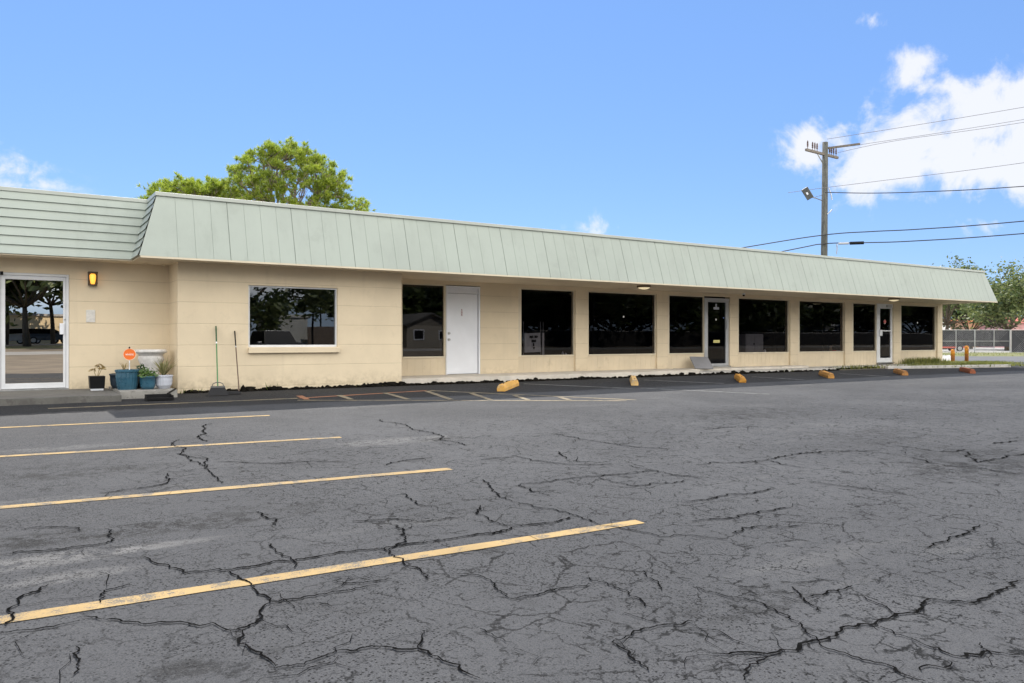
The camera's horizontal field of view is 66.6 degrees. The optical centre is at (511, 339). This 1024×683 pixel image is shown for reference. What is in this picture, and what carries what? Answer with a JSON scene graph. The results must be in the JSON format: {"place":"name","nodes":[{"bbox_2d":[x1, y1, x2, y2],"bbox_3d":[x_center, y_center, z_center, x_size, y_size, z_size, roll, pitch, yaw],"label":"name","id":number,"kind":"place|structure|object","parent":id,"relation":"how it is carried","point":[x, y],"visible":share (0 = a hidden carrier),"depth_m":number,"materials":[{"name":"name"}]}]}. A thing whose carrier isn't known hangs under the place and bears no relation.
{"place":"outdoors","nodes":[
{"label":"outdoors","id":0,"kind":"place"},
{"bbox_2d":[32,363,888,388],"bbox_3d":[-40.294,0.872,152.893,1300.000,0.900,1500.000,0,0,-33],"label":"ground","id":1,"kind":"structure","parent":0,"point":[846,369],"depth_m":27.55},
{"bbox_2d":[136,171,245,204],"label":"tree","id":2,"kind":"object","parent":1,"relation":"on","point":[198,187],"visible":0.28,"depth_m":46.97,"materials":[{"name":"green plant"}]},
{"bbox_2d":[214,134,376,211],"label":"tree","id":3,"kind":"object","parent":1,"relation":"on","point":[263,181],"visible":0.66,"depth_m":47.61,"materials":[{"name":"green plant"}]},
{"bbox_2d":[0,186,997,392],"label":"shop building","id":4,"kind":"structure","parent":1,"relation":"on","point":[291,295],"depth_m":16.78,"materials":[{"name":"beige paint"}]},
{"bbox_2d":[0,271,65,388],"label":"door","id":5,"kind":"structure","parent":4,"relation":"in","point":[33,308],"depth_m":14.12,"materials":[{"name":"clear glass"}]},
{"bbox_2d":[86,310,94,321],"bbox_3d":[-7.867,-0.445,14.563,0.150,0.232,0.011,0,0,-33],"label":"notice plate","id":6,"kind":"object","parent":4,"relation":"attached to","point":[90,315],"visible":1,"depth_m":14.56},
{"bbox_2d":[88,271,97,285],"bbox_3d":[-7.810,-1.140,14.530,0.160,0.257,0.129,0,0,-33],"label":"wall lamp","id":7,"kind":"object","parent":4,"relation":"attached to","point":[92,278],"visible":1,"depth_m":14.50,"materials":[{"name":"yellow glass"}]},
{"bbox_2d":[248,285,339,352],"bbox_3d":[-4.406,-0.407,15.796,1.860,1.336,0.200,0,0,-33],"label":"window","id":8,"kind":"structure","parent":4,"relation":"in","point":[281,319],"depth_m":15.82,"materials":[{"name":"black glass"}]},
{"bbox_2d":[402,283,445,357],"bbox_3d":[-2.444,-0.459,18.817,1.872,1.808,0.092,0,0,-33],"label":"window","id":9,"kind":"structure","parent":4,"relation":"in","point":[423,305],"depth_m":19.03,"materials":[{"name":"black glass"}]},
{"bbox_2d":[448,293,476,373],"bbox_3d":[-1.236,-0.154,19.552,0.866,2.004,0.096,0,0,-33],"label":"door","id":10,"kind":"structure","parent":4,"relation":"in","point":[462,308],"depth_m":19.55,"materials":[{"name":"white paint"}]},
{"bbox_2d":[518,288,573,356],"bbox_3d":[0.913,-0.459,21.014,1.891,1.808,0.092,0,0,-33],"label":"window","id":11,"kind":"structure","parent":4,"relation":"in","point":[545,316],"depth_m":21.03,"materials":[{"name":"black glass"}]},
{"bbox_2d":[588,291,655,355],"bbox_3d":[3.160,-0.459,22.484,2.631,1.808,0.092,0,0,-33],"label":"window","id":12,"kind":"structure","parent":4,"relation":"in","point":[619,323],"depth_m":22.50,"materials":[{"name":"black glass"}]},
{"bbox_2d":[637,285,650,289],"bbox_3d":[3.537,-1.404,20.898,0.380,0.105,0.380,0,0,-33],"label":"ceiling light","id":13,"kind":"object","parent":4,"relation":"attached to","point":[643,287],"visible":1,"depth_m":20.77,"materials":[{"name":"white metal"}]},
{"bbox_2d":[668,295,703,354],"bbox_3d":[5.302,-0.459,23.886,1.595,1.808,0.092,0,0,-33],"label":"window","id":14,"kind":"structure","parent":4,"relation":"in","point":[685,312],"depth_m":23.92,"materials":[{"name":"black glass"}]},
{"bbox_2d":[706,301,728,365],"bbox_3d":[6.476,-0.200,24.619,1.076,2.036,0.090,0,0,-33],"label":"door","id":15,"kind":"structure","parent":4,"relation":"in","point":[717,312],"depth_m":24.66,"materials":[{"name":"black glass"}]},
{"bbox_2d":[738,298,788,353],"bbox_3d":[8.312,-0.459,25.855,2.637,1.808,0.092,0,0,-33],"label":"window","id":16,"kind":"structure","parent":4,"relation":"in","point":[763,324],"depth_m":25.88,"materials":[{"name":"black glass"}]},
{"bbox_2d":[798,300,843,352],"bbox_3d":[10.882,-0.459,27.537,2.651,1.808,0.092,0,0,-33],"label":"window","id":17,"kind":"structure","parent":4,"relation":"in","point":[820,323],"depth_m":27.54,"materials":[{"name":"black glass"}]},
{"bbox_2d":[852,303,876,351],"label":"window","id":18,"kind":"structure","parent":4,"relation":"in","point":[864,315],"depth_m":29.02,"materials":[{"name":"black glass"}]},
{"bbox_2d":[878,305,891,361],"bbox_3d":[14.187,-0.239,29.654,1.013,2.174,0.110,0,0,-33],"label":"door","id":19,"kind":"structure","parent":4,"relation":"in","point":[884,314],"depth_m":29.68,"materials":[{"name":"white metal"}]},
{"bbox_2d":[888,298,899,300],"bbox_3d":[13.393,-1.404,27.347,0.380,0.105,0.380,0,0,-33],"label":"ceiling light","id":20,"kind":"object","parent":4,"relation":"attached to","point":[893,299],"visible":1,"depth_m":27.22,"materials":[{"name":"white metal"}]},
{"bbox_2d":[900,305,935,350],"bbox_3d":[16.071,-0.459,30.933,2.688,1.808,0.092,0,0,-33],"label":"window","id":21,"kind":"structure","parent":4,"relation":"in","point":[917,323],"depth_m":30.97,"materials":[{"name":"black glass"}]},
{"bbox_2d":[180,356,961,392],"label":"weeds","id":22,"kind":"object","parent":1,"relation":"on","point":[924,360],"visible":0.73,"depth_m":30.01,"materials":[{"name":"green plant"}]},
{"bbox_2d":[801,140,859,255],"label":"utility pole","id":23,"kind":"object","parent":1,"relation":"on","point":[807,193],"visible":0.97,"depth_m":41.86,"materials":[{"name":"brown wood"}]},
{"bbox_2d":[741,221,1023,247],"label":"power line","id":24,"kind":"object","parent":23,"relation":"attached to","point":[883,230],"visible":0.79,"depth_m":40.82,"materials":[{"name":"black rubber"}]},
{"bbox_2d":[782,233,1023,251],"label":"power line","id":25,"kind":"object","parent":23,"relation":"attached to","point":[853,243],"visible":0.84,"depth_m":40.87,"materials":[{"name":"black plastic"}]},
{"bbox_2d":[788,163,1019,192],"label":"power line","id":26,"kind":"object","parent":23,"relation":"attached to","point":[909,177],"visible":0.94,"depth_m":40.38,"materials":[{"name":"metal"}]},
{"bbox_2d":[825,186,1023,193],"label":"power line","id":27,"kind":"object","parent":23,"relation":"attached to","point":[929,191],"visible":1,"depth_m":40.10,"materials":[{"name":"black rubber"}]},
{"bbox_2d":[830,107,1022,138],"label":"power line","id":28,"kind":"object","parent":23,"relation":"attached to","point":[930,122],"visible":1,"depth_m":40.10,"materials":[{"name":"metal"}]},
{"bbox_2d":[838,122,1023,152],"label":"power line","id":29,"kind":"object","parent":23,"relation":"attached to","point":[933,135],"visible":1,"depth_m":40.09,"materials":[{"name":"metal"}]},
{"bbox_2d":[860,119,1023,144],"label":"power line","id":30,"kind":"object","parent":23,"relation":"attached to","point":[942,132],"visible":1,"depth_m":39.94,"materials":[{"name":"metal"}]},
{"bbox_2d":[0,362,1023,682],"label":"parking lot","id":31,"kind":"structure","parent":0,"point":[866,542],"depth_m":4.99,"materials":[{"name":"grey asphalt"}]},
{"bbox_2d":[0,388,121,405],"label":"porch","id":32,"kind":"object","parent":31,"relation":"on","point":[29,397],"visible":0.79,"depth_m":12.77,"materials":[{"name":"concrete"}]},
{"bbox_2d":[88,364,105,390],"bbox_3d":[-7.499,0.669,14.095,0.306,0.482,0.255,0,0,-33],"label":"potted plant","id":33,"kind":"object","parent":32,"relation":"on","point":[97,383],"visible":1,"depth_m":14.01,"materials":[{"name":"black plant"}]},
{"bbox_2d":[0,415,269,427],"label":"painted line","id":34,"kind":"object","parent":31,"relation":"on","point":[133,421],"visible":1,"depth_m":10.31,"materials":[{"name":"yellow paint"}]},
{"bbox_2d":[109,386,176,398],"bbox_3d":[-6.823,0.995,14.352,0.909,0.230,1.909,0,0,-33],"label":"step","id":35,"kind":"object","parent":31,"relation":"on","point":[138,393],"visible":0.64,"depth_m":13.56,"materials":[{"name":"concrete"}]},
{"bbox_2d":[109,373,116,388],"bbox_3d":[-7.139,0.728,14.211,0.360,0.305,0.360,0,0,-33],"label":"potted plant","id":36,"kind":"object","parent":35,"relation":"on","point":[113,381],"visible":0.3,"depth_m":14.06,"materials":[{"name":"blue ceramic"}]},
{"bbox_2d":[115,363,138,389],"bbox_3d":[-6.841,0.613,13.868,0.395,0.533,0.399,0,0,-33],"label":"potted plant","id":37,"kind":"object","parent":35,"relation":"on","point":[127,379],"visible":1,"depth_m":13.73,"materials":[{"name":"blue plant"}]},
{"bbox_2d":[123,347,135,369],"bbox_3d":[-6.803,0.351,13.873,0.210,0.458,0.032,0,0,-33],"label":"yard sign","id":38,"kind":"object","parent":37,"relation":"in","point":[129,354],"visible":1,"depth_m":13.87,"materials":[{"name":"orange plastic"}]},
{"bbox_2d":[135,364,144,387],"bbox_3d":[-6.771,0.653,14.212,0.240,0.455,0.240,0,0,-33],"label":"potted plant","id":39,"kind":"object","parent":35,"relation":"on","point":[140,368],"visible":0.27,"depth_m":14.18,"materials":[{"name":"green plant"}]},
{"bbox_2d":[137,367,158,388],"bbox_3d":[-6.525,0.682,13.962,0.388,0.396,0.390,0,0,-33],"label":"potted plant","id":40,"kind":"object","parent":35,"relation":"on","point":[147,381],"visible":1,"depth_m":13.87,"materials":[{"name":"green plant"}]},
{"bbox_2d":[135,349,166,386],"bbox_3d":[-6.795,0.530,14.674,0.570,0.699,0.570,0,0,-33],"label":"pedestal planter","id":41,"kind":"object","parent":35,"relation":"on","point":[146,357],"visible":0.68,"depth_m":14.51,"materials":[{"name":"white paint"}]},
{"bbox_2d":[152,358,178,388],"bbox_3d":[-6.335,0.564,14.220,0.575,0.632,0.448,0,0,-33],"label":"potted plant","id":42,"kind":"object","parent":35,"relation":"on","point":[163,380],"visible":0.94,"depth_m":14.08,"materials":[{"name":"white plant"}]},
{"bbox_2d":[145,388,175,400],"bbox_3d":[-5.996,0.930,13.369,0.553,0.171,0.568,0,0,-33],"label":"dustpan","id":43,"kind":"object","parent":31,"relation":"on","point":[156,397],"visible":1,"depth_m":13.24,"materials":[{"name":"black plastic"}]},
{"bbox_2d":[0,437,340,456],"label":"painted line","id":44,"kind":"object","parent":31,"relation":"on","point":[163,447],"visible":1,"depth_m":8.18,"materials":[{"name":"yellow paint"}]},
{"bbox_2d":[48,398,297,408],"bbox_3d":[-5.395,1.033,12.784,3.802,0.002,0.108,0,0,-33],"label":"painted line","id":45,"kind":"object","parent":31,"relation":"on","point":[174,403],"visible":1,"depth_m":12.67,"materials":[{"name":"beige paint"}]},
{"bbox_2d":[207,326,228,395],"bbox_3d":[-5.549,0.367,14.474,0.374,1.271,0.864,0,0,-33],"label":"rake","id":46,"kind":"object","parent":31,"relation":"on","point":[217,390],"visible":1,"depth_m":14.16,"materials":[{"name":"green metal"}]},
{"bbox_2d":[0,468,452,508],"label":"painted line","id":47,"kind":"object","parent":31,"relation":"on","point":[199,490],"visible":1,"depth_m":6.17,"materials":[{"name":"yellow paint"}]},
{"bbox_2d":[227,331,240,393],"bbox_3d":[-5.314,0.414,14.707,0.294,1.181,0.758,0,0,-28],"label":"broom","id":48,"kind":"object","parent":31,"relation":"on","point":[233,392],"visible":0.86,"depth_m":14.62,"materials":[{"name":"grey metal"}]},
{"bbox_2d":[0,520,643,623],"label":"painted line","id":49,"kind":"object","parent":31,"relation":"on","point":[21,616],"visible":1,"depth_m":4.04,"materials":[{"name":"yellow paint"}]},
{"bbox_2d":[307,390,425,397],"bbox_3d":[-2.753,1.028,14.800,2.797,0.011,0.108,0,0,-43],"label":"painted line","id":50,"kind":"object","parent":31,"relation":"on","point":[363,394],"visible":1,"depth_m":14.70,"materials":[{"name":"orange paint"}]},
{"bbox_2d":[384,393,408,398],"bbox_3d":[-2.142,1.037,14.438,0.117,0.029,1.446,0,0,-26],"label":"painted line","id":51,"kind":"object","parent":31,"relation":"on","point":[396,396],"visible":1,"depth_m":14.33,"materials":[{"name":"beige paint"}]},
{"bbox_2d":[425,391,451,399],"bbox_3d":[-1.397,1.040,14.739,0.118,0.037,1.866,0,0,-20],"label":"painted line","id":52,"kind":"object","parent":31,"relation":"on","point":[442,396],"visible":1,"depth_m":14.63,"materials":[{"name":"beige paint"}]},
{"bbox_2d":[470,393,492,399],"bbox_3d":[-0.591,1.052,14.570,0.118,0.027,1.379,0,0,-17],"label":"painted line","id":53,"kind":"object","parent":31,"relation":"on","point":[481,396],"visible":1,"depth_m":14.51,"materials":[{"name":"beige paint"}]},
{"bbox_2d":[346,400,625,400],"bbox_3d":[-0.821,1.067,13.755,5.790,0.055,0.107,0,0,-6],"label":"painted line","id":54,"kind":"object","parent":31,"relation":"on","point":[485,400],"visible":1,"depth_m":13.78,"materials":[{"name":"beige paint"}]},
{"bbox_2d":[497,380,518,390],"bbox_3d":[-0.074,0.958,16.573,0.174,0.142,1.672,0,1,11],"label":"wheel stop","id":55,"kind":"object","parent":31,"relation":"on","point":[508,385],"visible":1,"depth_m":16.19,"materials":[{"name":"yellow concrete"}]},
{"bbox_2d":[0,419,1023,681],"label":"asphalt cracks","id":56,"kind":"object","parent":31,"relation":"on","point":[896,669],"visible":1,"depth_m":3.79,"materials":[{"name":"black asphalt"}]},
{"bbox_2d":[430,390,631,399],"bbox_3d":[0.296,1.058,14.992,4.229,0.070,0.108,0,0,22],"label":"painted line","id":57,"kind":"object","parent":31,"relation":"on","point":[534,395],"visible":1,"depth_m":14.91,"materials":[{"name":"beige paint"}]},
{"bbox_2d":[630,376,637,385],"bbox_3d":[2.906,0.957,18.600,0.174,0.142,1.674,0,1,7],"label":"wheel stop","id":58,"kind":"object","parent":31,"relation":"on","point":[633,381],"visible":1,"depth_m":17.79,"materials":[{"name":"yellow concrete"}]},
{"bbox_2d":[648,388,759,393],"bbox_3d":[4.018,1.075,16.425,2.704,0.048,0.070,0,0,27],"label":"painted line","id":59,"kind":"object","parent":31,"relation":"on","point":[712,391],"visible":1,"depth_m":16.51,"materials":[{"name":"yellow paint"}]},
{"bbox_2d":[734,374,745,382],"bbox_3d":[5.829,0.966,19.943,0.174,0.142,1.680,0,1,12],"label":"wheel stop","id":60,"kind":"object","parent":31,"relation":"on","point":[739,378],"visible":1,"depth_m":19.36,"materials":[{"name":"yellow concrete"}]},
{"bbox_2d":[819,370,833,377],"bbox_3d":[8.878,0.964,22.041,0.174,0.142,1.675,0,1,13],"label":"wheel stop","id":61,"kind":"object","parent":31,"relation":"on","point":[823,373],"visible":1,"depth_m":21.66,"materials":[{"name":"concrete"}]},
{"bbox_2d":[893,368,907,375],"bbox_3d":[11.849,0.968,23.789,0.174,0.142,1.674,0,1,18],"label":"wheel stop","id":62,"kind":"object","parent":31,"relation":"on","point":[899,371],"visible":1,"depth_m":23.45,"materials":[{"name":"orange concrete"}]},
{"bbox_2d":[885,364,1010,368],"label":"kerb","id":63,"kind":"structure","parent":31,"relation":"on","point":[947,366],"depth_m":27.82,"materials":[{"name":"concrete"}]},
{"bbox_2d":[959,367,975,373],"bbox_3d":[14.730,0.975,25.245,0.174,0.142,1.679,0,1,20],"label":"wheel stop","id":64,"kind":"object","parent":31,"relation":"on","point":[967,370],"visible":1,"depth_m":24.94,"materials":[{"name":"orange concrete"}]},
{"bbox_2d":[0,0,1023,317],"label":"sky","id":65,"kind":"structure","parent":0,"point":[691,121],"materials":[{"name":"blue"}]},
{"bbox_2d":[184,366,875,393],"bbox_3d":[3.533,0.986,20.975,23.186,0.242,0.786,0,0,-35],"label":"soil edge","id":66,"kind":"object","parent":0,"point":[243,388],"visible":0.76,"depth_m":17.88,"materials":[{"name":"black soil"}]},
{"bbox_2d":[402,369,698,383],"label":"walkway","id":67,"kind":"structure","parent":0,"point":[475,377],"depth_m":19.39,"materials":[{"name":"grey concrete"}]},
{"bbox_2d":[673,365,808,370],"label":"walkway","id":68,"kind":"structure","parent":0,"point":[757,367],"depth_m":24.57,"materials":[{"name":"grey concrete"}]},
{"bbox_2d":[690,356,713,368],"bbox_3d":[5.715,0.688,23.533,0.712,0.372,0.580,0,0,-14],"label":"board","id":69,"kind":"object","parent":68,"relation":"on","point":[701,362],"visible":1,"depth_m":23.49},
{"bbox_2d":[699,367,835,373],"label":"walkway","id":70,"kind":"structure","parent":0,"point":[760,370],"depth_m":24.35,"materials":[{"name":"concrete"}]},
{"bbox_2d":[809,364,924,367],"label":"walkway","id":71,"kind":"structure","parent":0,"point":[859,366],"depth_m":28.34,"materials":[{"name":"concrete"}]},
{"bbox_2d":[942,355,950,360],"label":"side path","id":72,"kind":"structure","parent":0,"point":[947,357],"depth_m":43.79,"materials":[{"name":"concrete"}]},
{"bbox_2d":[942,347,1008,351],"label":"yard","id":73,"kind":"structure","parent":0,"point":[981,349],"depth_m":73.22,"materials":[{"name":"concrete"}]},
{"bbox_2d":[942,347,964,351],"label":"parked car","id":74,"kind":"object","parent":73,"relation":"on","point":[959,349],"visible":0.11,"depth_m":66.17,"materials":[{"name":"metal"}]},
{"bbox_2d":[932,255,993,348],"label":"oak tree","id":75,"kind":"object","parent":73,"relation":"on","point":[946,321],"visible":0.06,"depth_m":80.98,"materials":[{"name":"green plant"}]},
{"bbox_2d":[950,319,978,329],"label":"orange shed","id":76,"kind":"structure","parent":73,"relation":"on","point":[969,325],"depth_m":104.62,"materials":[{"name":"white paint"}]},
{"bbox_2d":[942,279,1017,348],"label":"oak tree","id":77,"kind":"object","parent":73,"relation":"on","point":[956,314],"visible":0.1,"depth_m":87.90,"materials":[{"name":"green plant"}]},
{"bbox_2d":[951,259,1023,350],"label":"oak tree","id":78,"kind":"object","parent":73,"relation":"on","point":[1010,300],"visible":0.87,"depth_m":69.79,"materials":[{"name":"green plant"}]},
{"bbox_2d":[979,317,1023,347],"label":"red roofed house","id":79,"kind":"structure","parent":73,"relation":"on","point":[1020,327],"depth_m":99.14,"materials":[{"name":"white paint"}]},
{"bbox_2d":[989,267,1023,279],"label":"oak tree","id":80,"kind":"object","parent":73,"relation":"on","point":[1014,273],"visible":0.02,"depth_m":77.06,"materials":[{"name":"green plant"}]},
{"bbox_2d":[942,352,1023,355],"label":"grass verge","id":81,"kind":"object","parent":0,"point":[995,354],"depth_m":53.11,"materials":[{"name":"green plant"}]},
{"bbox_2d":[891,352,1023,366],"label":"grass","id":82,"kind":"structure","parent":81,"relation":"on","point":[976,363],"depth_m":30.22,"materials":[{"name":"green plant"}]},
{"bbox_2d":[942,330,1010,352],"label":"chain link gate","id":83,"kind":"structure","parent":81,"relation":"on","point":[976,338],"depth_m":61.05,"materials":[{"name":"metal"}]},
{"bbox_2d":[1011,330,1023,352],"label":"chain link fence","id":84,"kind":"object","parent":81,"relation":"on","point":[1017,340],"visible":0.96,"depth_m":61.05,"materials":[{"name":"metal"}]},
{"bbox_2d":[955,356,1023,361],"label":"road","id":85,"kind":"structure","parent":0,"point":[998,358],"depth_m":41.60,"materials":[{"name":"grey asphalt"}]},
{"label":"grass island","id":86,"kind":"structure","parent":0,"visible":0},
{"bbox_2d":[951,349,954,361],"bbox_3d":[18.578,0.698,32.873,0.155,0.600,0.153,0,0,-33],"label":"bollard","id":87,"kind":"object","parent":86,"relation":"on","point":[953,354],"visible":0.91,"depth_m":32.81,"materials":[{"name":"orange metal"}]},
{"bbox_2d":[965,346,968,360],"bbox_3d":[19.291,0.621,33.097,0.155,0.754,0.153,0,0,-33],"label":"bollard","id":88,"kind":"object","parent":86,"relation":"on","point":[966,353],"visible":0.92,"depth_m":33.03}
]}

